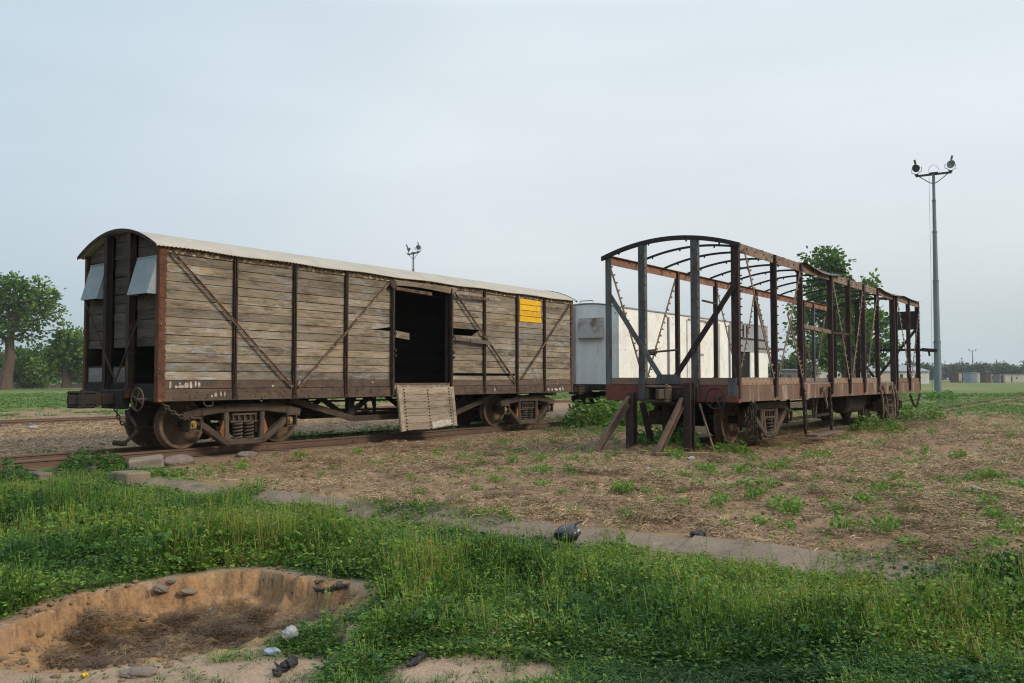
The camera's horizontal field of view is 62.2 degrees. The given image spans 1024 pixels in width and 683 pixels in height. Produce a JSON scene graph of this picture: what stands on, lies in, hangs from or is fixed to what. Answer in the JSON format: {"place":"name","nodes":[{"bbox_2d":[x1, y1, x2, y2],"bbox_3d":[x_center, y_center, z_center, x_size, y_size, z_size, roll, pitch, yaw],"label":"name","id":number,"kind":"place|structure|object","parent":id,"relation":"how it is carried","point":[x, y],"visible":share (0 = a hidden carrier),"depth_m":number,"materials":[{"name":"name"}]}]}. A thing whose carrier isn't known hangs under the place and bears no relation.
{"place":"outdoors","nodes":[
{"label":"outdoors","id":0,"kind":"place"},
{"bbox_2d":[0,379,1023,682],"bbox_3d":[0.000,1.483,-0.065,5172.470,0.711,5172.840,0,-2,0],"label":"ground","id":1,"kind":"structure","parent":0,"point":[208,585],"depth_m":7.81,"materials":[{"name":"soil"}]},
{"bbox_2d":[0,455,35,482],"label":"weed bush","id":2,"kind":"object","parent":1,"relation":"on","point":[16,469],"visible":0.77,"depth_m":12.55,"materials":[{"name":"green plant"}]},
{"bbox_2d":[0,342,61,388],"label":"tree","id":3,"kind":"object","parent":1,"relation":"on","point":[23,374],"visible":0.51,"depth_m":120.75,"materials":[{"name":"green plant"}]},
{"bbox_2d":[0,270,71,389],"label":"tree","id":4,"kind":"object","parent":1,"relation":"on","point":[18,310],"visible":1,"depth_m":109.68,"materials":[{"name":"green plant"}]},
{"bbox_2d":[13,382,81,387],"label":"wall","id":5,"kind":"structure","parent":1,"relation":"on","point":[59,386],"depth_m":127.83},
{"bbox_2d":[26,320,83,387],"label":"tree","id":6,"kind":"object","parent":1,"relation":"on","point":[66,358],"visible":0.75,"depth_m":111.33,"materials":[{"name":"green plant"}]},
{"bbox_2d":[72,370,82,383],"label":"tree","id":7,"kind":"object","parent":1,"relation":"on","point":[77,380],"visible":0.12,"depth_m":129.02,"materials":[{"name":"green plant"}]},
{"bbox_2d":[57,446,127,473],"bbox_3d":[-6.637,1.860,13.525,1.084,0.389,1.095,0,-2,0],"label":"weed bush","id":8,"kind":"object","parent":1,"relation":"on","point":[77,458],"visible":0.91,"depth_m":13.36,"materials":[{"name":"green plant"}]},
{"bbox_2d":[111,470,149,484],"bbox_3d":[-5.536,1.980,12.310,0.340,0.185,0.660,2,-5,-43],"label":"concrete block","id":9,"kind":"object","parent":1,"relation":"on","point":[133,475],"depth_m":12.12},
{"bbox_2d":[119,666,158,678],"bbox_3d":[-1.954,1.729,4.441,0.192,0.054,0.102,1,-3,-11],"label":"stone","id":10,"kind":"object","parent":1,"relation":"on","point":[135,672],"visible":1,"depth_m":4.41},
{"bbox_2d":[127,454,163,468],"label":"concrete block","id":11,"kind":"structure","parent":1,"relation":"on","point":[152,461],"depth_m":13.48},
{"bbox_2d":[153,584,168,592],"bbox_3d":[-2.610,1.838,6.321,0.117,0.063,0.097,1,-3,-29],"label":"stone","id":12,"kind":"object","parent":1,"relation":"on","point":[160,588],"visible":1,"depth_m":6.29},
{"bbox_2d":[166,577,176,583],"bbox_3d":[-2.550,1.789,6.350,0.064,0.045,0.068,-1,-3,12],"label":"stone","id":13,"kind":"object","parent":1,"relation":"on","point":[172,580],"visible":1,"depth_m":6.33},
{"bbox_2d":[164,454,194,465],"bbox_3d":[-5.581,1.983,14.182,0.405,0.196,0.538,-2,-3,40],"label":"stone","id":14,"kind":"object","parent":1,"relation":"on","point":[178,460],"visible":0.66,"depth_m":14.04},
{"bbox_2d":[33,597,339,671],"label":"dead stems","id":15,"kind":"object","parent":1,"relation":"on","point":[208,626],"visible":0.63,"depth_m":5.70,"materials":[{"name":"plant"}]},
{"bbox_2d":[177,589,196,594],"bbox_3d":[-2.432,1.876,6.362,0.146,0.041,0.063,1,-3,-29],"label":"stone","id":16,"kind":"object","parent":1,"relation":"on","point":[186,591],"visible":1,"depth_m":6.34,"materials":[{"name":"stone"}]},
{"bbox_2d":[214,558,249,566],"bbox_3d":[-2.283,1.786,6.852,0.451,0.056,0.080,-2,-3,32],"label":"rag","id":17,"kind":"object","parent":1,"relation":"on","point":[222,562],"visible":0.49,"depth_m":6.83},
{"bbox_2d":[234,462,251,469],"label":"weed tuft","id":18,"kind":"object","parent":1,"relation":"on","point":[243,466],"visible":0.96,"depth_m":13.32,"materials":[{"name":"green plant"}]},
{"bbox_2d":[236,451,256,456],"bbox_3d":[-4.863,2.064,15.550,0.383,0.114,0.290,1,-3,-30],"label":"stone","id":19,"kind":"object","parent":1,"relation":"on","point":[246,454],"visible":0.8,"depth_m":15.45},
{"bbox_2d":[264,647,280,654],"bbox_3d":[-1.330,1.717,4.709,0.096,0.036,0.059,1,-3,-11],"label":"plastic scrap","id":20,"kind":"object","parent":1,"relation":"on","point":[268,651],"visible":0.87,"depth_m":4.69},
{"bbox_2d":[272,655,297,676],"bbox_3d":[-1.179,1.684,4.408,0.101,0.078,0.183,-2,-3,35],"label":"rag","id":21,"kind":"object","parent":1,"relation":"on","point":[289,662],"visible":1,"depth_m":4.39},
{"bbox_2d":[0,399,570,426],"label":"railway track","id":22,"kind":"structure","parent":1,"relation":"on","point":[50,420],"depth_m":27.65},
{"bbox_2d":[281,625,298,640],"bbox_3d":[-1.271,1.672,4.852,0.098,0.094,0.064,1,-3,-17],"label":"plastic bag","id":23,"kind":"object","parent":1,"relation":"on","point":[289,631],"visible":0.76,"depth_m":4.83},
{"bbox_2d":[294,449,308,456],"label":"weed tuft","id":24,"kind":"object","parent":1,"relation":"on","point":[298,454],"visible":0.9,"depth_m":15.45,"materials":[{"name":"green plant"}]},
{"bbox_2d":[312,583,349,591],"bbox_3d":[-1.310,1.767,6.066,0.296,0.097,0.122,-1,-3,23],"label":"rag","id":25,"kind":"object","parent":1,"relation":"on","point":[338,586],"visible":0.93,"depth_m":6.01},
{"bbox_2d":[406,242,420,270],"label":"lamp mast","id":26,"kind":"object","parent":1,"relation":"on","point":[418,247],"visible":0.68,"depth_m":101.39,"materials":[{"name":"metal"}]},
{"bbox_2d":[406,651,425,666],"bbox_3d":[-0.506,1.660,4.435,0.089,0.050,0.177,-2,-3,42],"label":"rock","id":27,"kind":"object","parent":1,"relation":"on","point":[419,658],"visible":1,"depth_m":4.41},
{"bbox_2d":[0,396,909,479],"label":"railway track","id":28,"kind":"structure","parent":1,"relation":"on","point":[30,462],"depth_m":16.85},
{"bbox_2d":[67,228,576,448],"bbox_3d":[-3.075,0.204,20.070,2.818,3.939,14.601,-2,-3,37],"label":"boxcar","id":29,"kind":"object","parent":28,"relation":"on","point":[186,341],"visible":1,"depth_m":16.69,"materials":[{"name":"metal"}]},
{"bbox_2d":[568,300,767,412],"bbox_3d":[6.068,0.789,32.348,2.620,3.840,13.984,-2,-3,37],"label":"white wagon","id":30,"kind":"object","parent":28,"relation":"on","point":[589,348],"visible":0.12,"depth_m":28.22,"materials":[{"name":"paint"}]},
{"bbox_2d":[486,474,503,482],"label":"weed tuft","id":31,"kind":"object","parent":1,"relation":"on","point":[494,478],"visible":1,"depth_m":10.79,"materials":[{"name":"green plant"}]},
{"bbox_2d":[0,464,1023,682],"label":"weeds","id":32,"kind":"object","parent":1,"relation":"on","point":[706,619],"visible":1,"depth_m":5.32,"materials":[{"name":"green plant"}]},
{"bbox_2d":[553,521,582,542],"bbox_3d":[0.479,1.621,7.218,0.260,0.180,0.190,0,-2,0],"label":"plastic bag","id":33,"kind":"object","parent":32,"relation":"on","point":[568,531],"visible":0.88,"depth_m":7.15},
{"bbox_2d":[0,407,1023,573],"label":"dry straw","id":34,"kind":"object","parent":1,"relation":"on","point":[920,501],"visible":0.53,"depth_m":11.28,"materials":[{"name":"plant"}]},
{"bbox_2d":[0,391,1023,558],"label":"grass","id":35,"kind":"structure","parent":1,"relation":"on","point":[9,399],"depth_m":15.39,"materials":[{"name":"plant"}]},
{"bbox_2d":[0,432,1023,681],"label":"clods","id":36,"kind":"object","parent":1,"relation":"on","point":[64,670],"visible":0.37,"depth_m":7.31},
{"bbox_2d":[505,454,518,462],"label":"weed tuft","id":37,"kind":"object","parent":1,"relation":"on","point":[513,459],"visible":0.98,"depth_m":12.68,"materials":[{"name":"green plant"}]},
{"bbox_2d":[535,453,547,461],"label":"weed tuft","id":38,"kind":"object","parent":1,"relation":"on","point":[541,459],"visible":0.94,"depth_m":12.79,"materials":[{"name":"green plant"}]},
{"bbox_2d":[532,477,551,485],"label":"weed tuft","id":39,"kind":"object","parent":1,"relation":"on","point":[541,483],"visible":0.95,"depth_m":10.46,"materials":[{"name":"green plant"}]},
{"bbox_2d":[530,462,555,474],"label":"weed tuft","id":40,"kind":"object","parent":1,"relation":"on","point":[542,468],"visible":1,"depth_m":11.22,"materials":[{"name":"green plant"}]},
{"bbox_2d":[129,477,960,596],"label":"concrete kerb","id":41,"kind":"structure","parent":1,"relation":"on","point":[784,555],"depth_m":7.29,"materials":[{"name":"concrete"}]},
{"bbox_2d":[561,397,619,427],"bbox_3d":[2.284,2.090,24.656,1.744,0.951,1.721,0,-2,0],"label":"weed bush","id":42,"kind":"object","parent":1,"relation":"on","point":[604,419],"visible":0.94,"depth_m":24.38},
{"bbox_2d":[609,481,628,493],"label":"weed tuft","id":43,"kind":"object","parent":1,"relation":"on","point":[616,484],"visible":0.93,"depth_m":9.76,"materials":[{"name":"green plant"}]},
{"bbox_2d":[587,396,654,426],"bbox_3d":[3.269,2.036,25.664,2.273,1.111,2.265,0,-2,0],"label":"weed bush","id":44,"kind":"object","parent":1,"relation":"on","point":[613,406],"visible":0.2,"depth_m":25.27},
{"bbox_2d":[615,480,634,493],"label":"weed tuft","id":45,"kind":"object","parent":1,"relation":"on","point":[631,485],"visible":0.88,"depth_m":9.73,"materials":[{"name":"green plant"}]},
{"bbox_2d":[608,400,655,420],"bbox_3d":[4.092,2.024,27.411,2.466,1.298,2.437,0,-2,0],"label":"weed bush","id":46,"kind":"object","parent":1,"relation":"on","point":[651,407],"visible":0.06,"depth_m":26.91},
{"bbox_2d":[625,425,670,447],"bbox_3d":[2.421,1.704,15.042,0.837,0.449,0.818,0,-2,0],"label":"weed bush","id":47,"kind":"object","parent":1,"relation":"on","point":[641,436],"visible":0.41,"depth_m":14.91,"materials":[{"name":"green plant"}]},
{"bbox_2d":[592,383,718,457],"bbox_3d":[2.521,1.365,14.158,2.099,1.345,1.306,-2,-3,37],"label":"buffer stop","id":48,"kind":"object","parent":1,"relation":"on","point":[685,404],"visible":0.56,"depth_m":14.13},
{"bbox_2d":[650,494,668,504],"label":"weed tuft","id":49,"kind":"object","parent":1,"relation":"on","point":[657,498],"visible":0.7,"depth_m":8.99,"materials":[{"name":"green plant"}]},
{"bbox_2d":[649,422,703,450],"bbox_3d":[2.820,1.649,14.577,0.949,0.502,0.974,0,-2,0],"label":"weed bush","id":50,"kind":"object","parent":1,"relation":"on","point":[676,435],"visible":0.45,"depth_m":14.50,"materials":[{"name":"green plant"}]},
{"bbox_2d":[670,446,685,456],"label":"weed tuft","id":51,"kind":"object","parent":1,"relation":"on","point":[676,449],"visible":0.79,"depth_m":13.23,"materials":[{"name":"green plant"}]},
{"bbox_2d":[669,451,686,459],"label":"weed tuft","id":52,"kind":"object","parent":1,"relation":"on","point":[678,456],"visible":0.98,"depth_m":13.06,"materials":[{"name":"green plant"}]},
{"bbox_2d":[674,497,689,506],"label":"weed tuft","id":53,"kind":"object","parent":1,"relation":"on","point":[678,502],"visible":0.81,"depth_m":8.69,"materials":[{"name":"green plant"}]},
{"bbox_2d":[697,463,716,470],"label":"weed tuft","id":54,"kind":"object","parent":1,"relation":"on","point":[708,467],"visible":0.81,"depth_m":11.44,"materials":[{"name":"green plant"}]},
{"bbox_2d":[707,494,727,505],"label":"weed tuft","id":55,"kind":"object","parent":1,"relation":"on","point":[717,502],"visible":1,"depth_m":8.71,"materials":[{"name":"green plant"}]},
{"bbox_2d":[713,490,732,500],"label":"weed tuft","id":56,"kind":"object","parent":1,"relation":"on","point":[718,493],"visible":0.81,"depth_m":9.06,"materials":[{"name":"green plant"}]},
{"bbox_2d":[706,439,754,453],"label":"weed bush","id":57,"kind":"object","parent":1,"relation":"on","point":[735,448],"visible":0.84,"depth_m":14.27,"materials":[{"name":"green plant"}]},
{"bbox_2d":[729,461,747,472],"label":"weed tuft","id":58,"kind":"object","parent":1,"relation":"on","point":[741,469],"visible":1,"depth_m":11.17,"materials":[{"name":"green plant"}]},
{"bbox_2d":[736,476,759,487],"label":"weed tuft","id":59,"kind":"object","parent":1,"relation":"on","point":[747,482],"visible":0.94,"depth_m":9.98,"materials":[{"name":"green plant"}]},
{"bbox_2d":[744,487,763,498],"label":"weed tuft","id":60,"kind":"object","parent":1,"relation":"on","point":[754,494],"visible":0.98,"depth_m":9.16,"materials":[{"name":"green plant"}]},
{"bbox_2d":[750,484,771,494],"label":"weed tuft","id":61,"kind":"object","parent":1,"relation":"on","point":[763,491],"visible":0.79,"depth_m":9.25,"materials":[{"name":"green plant"}]},
{"bbox_2d":[750,513,773,525],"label":"weed tuft","id":62,"kind":"object","parent":1,"relation":"on","point":[763,520],"visible":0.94,"depth_m":7.86,"materials":[{"name":"green plant"}]},
{"bbox_2d":[755,477,780,486],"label":"weed tuft","id":63,"kind":"object","parent":1,"relation":"on","point":[768,483],"visible":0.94,"depth_m":10.00,"materials":[{"name":"green plant"}]},
{"bbox_2d":[759,459,789,469],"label":"weed tuft","id":64,"kind":"object","parent":1,"relation":"on","point":[778,465],"visible":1,"depth_m":11.51,"materials":[{"name":"green plant"}]},
{"bbox_2d":[766,492,805,509],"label":"weed tuft","id":65,"kind":"object","parent":1,"relation":"on","point":[776,500],"visible":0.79,"depth_m":8.58,"materials":[{"name":"green plant"}]},
{"bbox_2d":[771,498,803,514],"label":"weed tuft","id":66,"kind":"object","parent":1,"relation":"on","point":[780,508],"visible":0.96,"depth_m":8.34,"materials":[{"name":"green plant"}]},
{"bbox_2d":[780,519,796,528],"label":"weed tuft","id":67,"kind":"object","parent":1,"relation":"on","point":[790,527],"visible":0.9,"depth_m":7.62,"materials":[{"name":"green plant"}]},
{"bbox_2d":[780,369,797,377],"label":"shed","id":68,"kind":"structure","parent":1,"relation":"on","point":[789,373],"depth_m":147.89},
{"bbox_2d":[768,355,822,377],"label":"tree","id":69,"kind":"object","parent":1,"relation":"on","point":[790,363],"visible":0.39,"depth_m":149.47,"materials":[{"name":"green plant"}]},
{"bbox_2d":[817,367,839,377],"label":"house","id":70,"kind":"structure","parent":1,"relation":"on","point":[824,375],"depth_m":159.89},
{"bbox_2d":[823,500,849,511],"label":"weed tuft","id":71,"kind":"object","parent":1,"relation":"on","point":[836,506],"visible":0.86,"depth_m":8.34,"materials":[{"name":"green plant"}]},
{"bbox_2d":[778,245,903,377],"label":"tree","id":72,"kind":"object","parent":1,"relation":"on","point":[832,262],"visible":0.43,"depth_m":94.58,"materials":[{"name":"green plant"}]},
{"bbox_2d":[827,510,862,528],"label":"weed tuft","id":73,"kind":"object","parent":1,"relation":"on","point":[838,517],"visible":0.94,"depth_m":7.50,"materials":[{"name":"green plant"}]},
{"bbox_2d":[675,395,1023,449],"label":"railway track","id":74,"kind":"structure","parent":1,"relation":"on","point":[835,427],"depth_m":20.92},
{"bbox_2d":[601,235,936,443],"bbox_3d":[7.022,0.245,20.131,3.018,3.672,15.208,-2,-3,37],"label":"frame wagon","id":75,"kind":"object","parent":74,"relation":"on","point":[764,415],"visible":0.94,"depth_m":16.25,"materials":[{"name":"brown metal"}]},
{"bbox_2d":[852,493,885,504],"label":"weed tuft","id":76,"kind":"object","parent":1,"relation":"on","point":[868,500],"visible":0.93,"depth_m":8.73,"materials":[{"name":"green plant"}]},
{"bbox_2d":[848,411,908,432],"bbox_3d":[8.680,1.915,20.140,1.317,0.514,1.318,0,-2,0],"label":"weed bush","id":77,"kind":"object","parent":1,"relation":"on","point":[876,426],"visible":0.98,"depth_m":20.00,"materials":[{"name":"green plant"}]},
{"bbox_2d":[869,479,889,492],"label":"weed tuft","id":78,"kind":"object","parent":1,"relation":"on","point":[879,485],"visible":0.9,"depth_m":9.35,"materials":[{"name":"green plant"}]},
{"bbox_2d":[840,365,930,383],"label":"shed","id":79,"kind":"structure","parent":1,"relation":"on","point":[885,376],"depth_m":219.81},
{"bbox_2d":[880,373,890,381],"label":"door","id":80,"kind":"structure","parent":79,"relation":"in","point":[885,377],"depth_m":219.76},
{"bbox_2d":[871,513,901,533],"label":"weed tuft","id":81,"kind":"object","parent":1,"relation":"on","point":[877,520],"visible":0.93,"depth_m":7.33,"materials":[{"name":"green plant"}]},
{"bbox_2d":[896,535,924,545],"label":"weed tuft","id":82,"kind":"object","parent":1,"relation":"on","point":[904,540],"visible":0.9,"depth_m":6.80,"materials":[{"name":"green plant"}]},
{"bbox_2d":[905,489,926,497],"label":"weed tuft","id":83,"kind":"object","parent":1,"relation":"on","point":[915,493],"visible":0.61,"depth_m":8.91,"materials":[{"name":"green plant"}]},
{"bbox_2d":[902,362,933,379],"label":"tree","id":84,"kind":"object","parent":1,"relation":"on","point":[929,368],"visible":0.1,"depth_m":332.54,"materials":[{"name":"green plant"}]},
{"bbox_2d":[897,398,946,420],"bbox_3d":[12.286,2.044,25.675,1.552,0.730,1.573,0,-2,0],"label":"weed bush","id":85,"kind":"object","parent":1,"relation":"on","point":[911,415],"visible":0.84,"depth_m":25.42,"materials":[{"name":"green plant"}]},
{"bbox_2d":[912,155,955,397],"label":"lamp mast","id":86,"kind":"object","parent":1,"relation":"on","point":[937,341],"visible":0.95,"depth_m":62.08,"materials":[{"name":"metal"}]},
{"bbox_2d":[925,389,957,398],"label":"weed bush","id":87,"kind":"object","parent":1,"relation":"on","point":[941,395],"visible":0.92,"depth_m":57.66,"materials":[{"name":"green plant"}]},
{"bbox_2d":[949,372,963,382],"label":"hut","id":88,"kind":"object","parent":1,"relation":"on","point":[955,377],"visible":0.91,"depth_m":299.72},
{"bbox_2d":[947,449,967,458],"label":"weed tuft","id":89,"kind":"object","parent":1,"relation":"on","point":[960,450],"visible":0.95,"depth_m":13.29,"materials":[{"name":"green plant"}]},
{"bbox_2d":[941,361,984,379],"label":"tree","id":90,"kind":"object","parent":1,"relation":"on","point":[950,367],"visible":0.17,"depth_m":402.48,"materials":[{"name":"green plant"}]},
{"bbox_2d":[963,372,970,381],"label":"container","id":91,"kind":"object","parent":1,"relation":"on","point":[966,376],"visible":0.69,"depth_m":301.94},
{"bbox_2d":[964,471,981,480],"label":"weed tuft","id":92,"kind":"object","parent":1,"relation":"on","point":[972,476],"visible":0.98,"depth_m":10.46,"materials":[{"name":"green plant"}]},
{"bbox_2d":[955,362,991,374],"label":"tree","id":93,"kind":"object","parent":1,"relation":"on","point":[968,369],"visible":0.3,"depth_m":359.92,"materials":[{"name":"green plant"}]},
{"bbox_2d":[971,372,979,382],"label":"container","id":94,"kind":"object","parent":1,"relation":"on","point":[975,377],"visible":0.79,"depth_m":296.85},
{"bbox_2d":[954,361,998,371],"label":"tree","id":95,"kind":"object","parent":1,"relation":"on","point":[979,367],"visible":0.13,"depth_m":362.01,"materials":[{"name":"green plant"}]},
{"bbox_2d":[979,371,991,382],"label":"hut","id":96,"kind":"object","parent":1,"relation":"on","point":[985,376],"visible":0.87,"depth_m":290.37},
{"bbox_2d":[973,467,997,479],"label":"weed tuft","id":97,"kind":"object","parent":1,"relation":"on","point":[988,474],"visible":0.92,"depth_m":10.62,"materials":[{"name":"green plant"}]},
{"bbox_2d":[973,534,1003,547],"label":"weed tuft","id":98,"kind":"object","parent":1,"relation":"on","point":[983,541],"visible":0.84,"depth_m":6.80,"materials":[{"name":"green plant"}]},
{"bbox_2d":[977,493,1000,504],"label":"weed tuft","id":99,"kind":"object","parent":1,"relation":"on","point":[994,501],"visible":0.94,"depth_m":8.41,"materials":[{"name":"green plant"}]},
{"bbox_2d":[983,506,1003,520],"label":"weed tuft","id":100,"kind":"object","parent":1,"relation":"on","point":[994,514],"visible":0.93,"depth_m":7.77,"materials":[{"name":"green plant"}]},
{"bbox_2d":[983,505,1009,515],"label":"weed tuft","id":101,"kind":"object","parent":1,"relation":"on","point":[997,510],"visible":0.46,"depth_m":7.89,"materials":[{"name":"green plant"}]},
{"bbox_2d":[992,373,1004,382],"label":"hut","id":102,"kind":"object","parent":1,"relation":"on","point":[998,377],"visible":0.88,"depth_m":280.41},
{"bbox_2d":[987,536,1009,546],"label":"weed tuft","id":103,"kind":"object","parent":1,"relation":"on","point":[998,543],"visible":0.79,"depth_m":6.75,"materials":[{"name":"green plant"}]},
{"bbox_2d":[992,470,1009,480],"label":"weed tuft","id":104,"kind":"object","parent":1,"relation":"on","point":[1001,474],"visible":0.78,"depth_m":10.58,"materials":[{"name":"green plant"}]},
{"bbox_2d":[987,363,1023,373],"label":"tree","id":105,"kind":"object","parent":1,"relation":"on","point":[1009,370],"visible":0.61,"depth_m":353.11,"materials":[{"name":"green plant"}]},
{"bbox_2d":[991,360,1023,368],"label":"tree","id":106,"kind":"object","parent":1,"relation":"on","point":[1003,364],"visible":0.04,"depth_m":402.89,"materials":[{"name":"green plant"}]},
{"bbox_2d":[995,518,1023,535],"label":"weed tuft","id":107,"kind":"object","parent":1,"relation":"on","point":[1006,526],"visible":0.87,"depth_m":7.25,"materials":[{"name":"green plant"}]},
{"bbox_2d":[1003,481,1023,490],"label":"weed tuft","id":108,"kind":"object","parent":1,"relation":"on","point":[1013,483],"visible":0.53,"depth_m":9.69,"materials":[{"name":"green plant"}]},
{"bbox_2d":[1004,374,1023,381],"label":"house","id":109,"kind":"structure","parent":1,"relation":"on","point":[1013,377],"depth_m":309.71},
{"bbox_2d":[0,0,1023,378],"label":"sky","id":110,"kind":"structure","parent":0,"point":[520,143],"materials":[{"name":"white"}]},
{"bbox_2d":[689,530,707,536],"bbox_3d":[1.625,1.667,7.335,0.190,0.067,0.139,1,-3,-22],"label":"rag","id":111,"kind":"object","parent":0,"point":[699,533],"visible":0.83,"depth_m":7.31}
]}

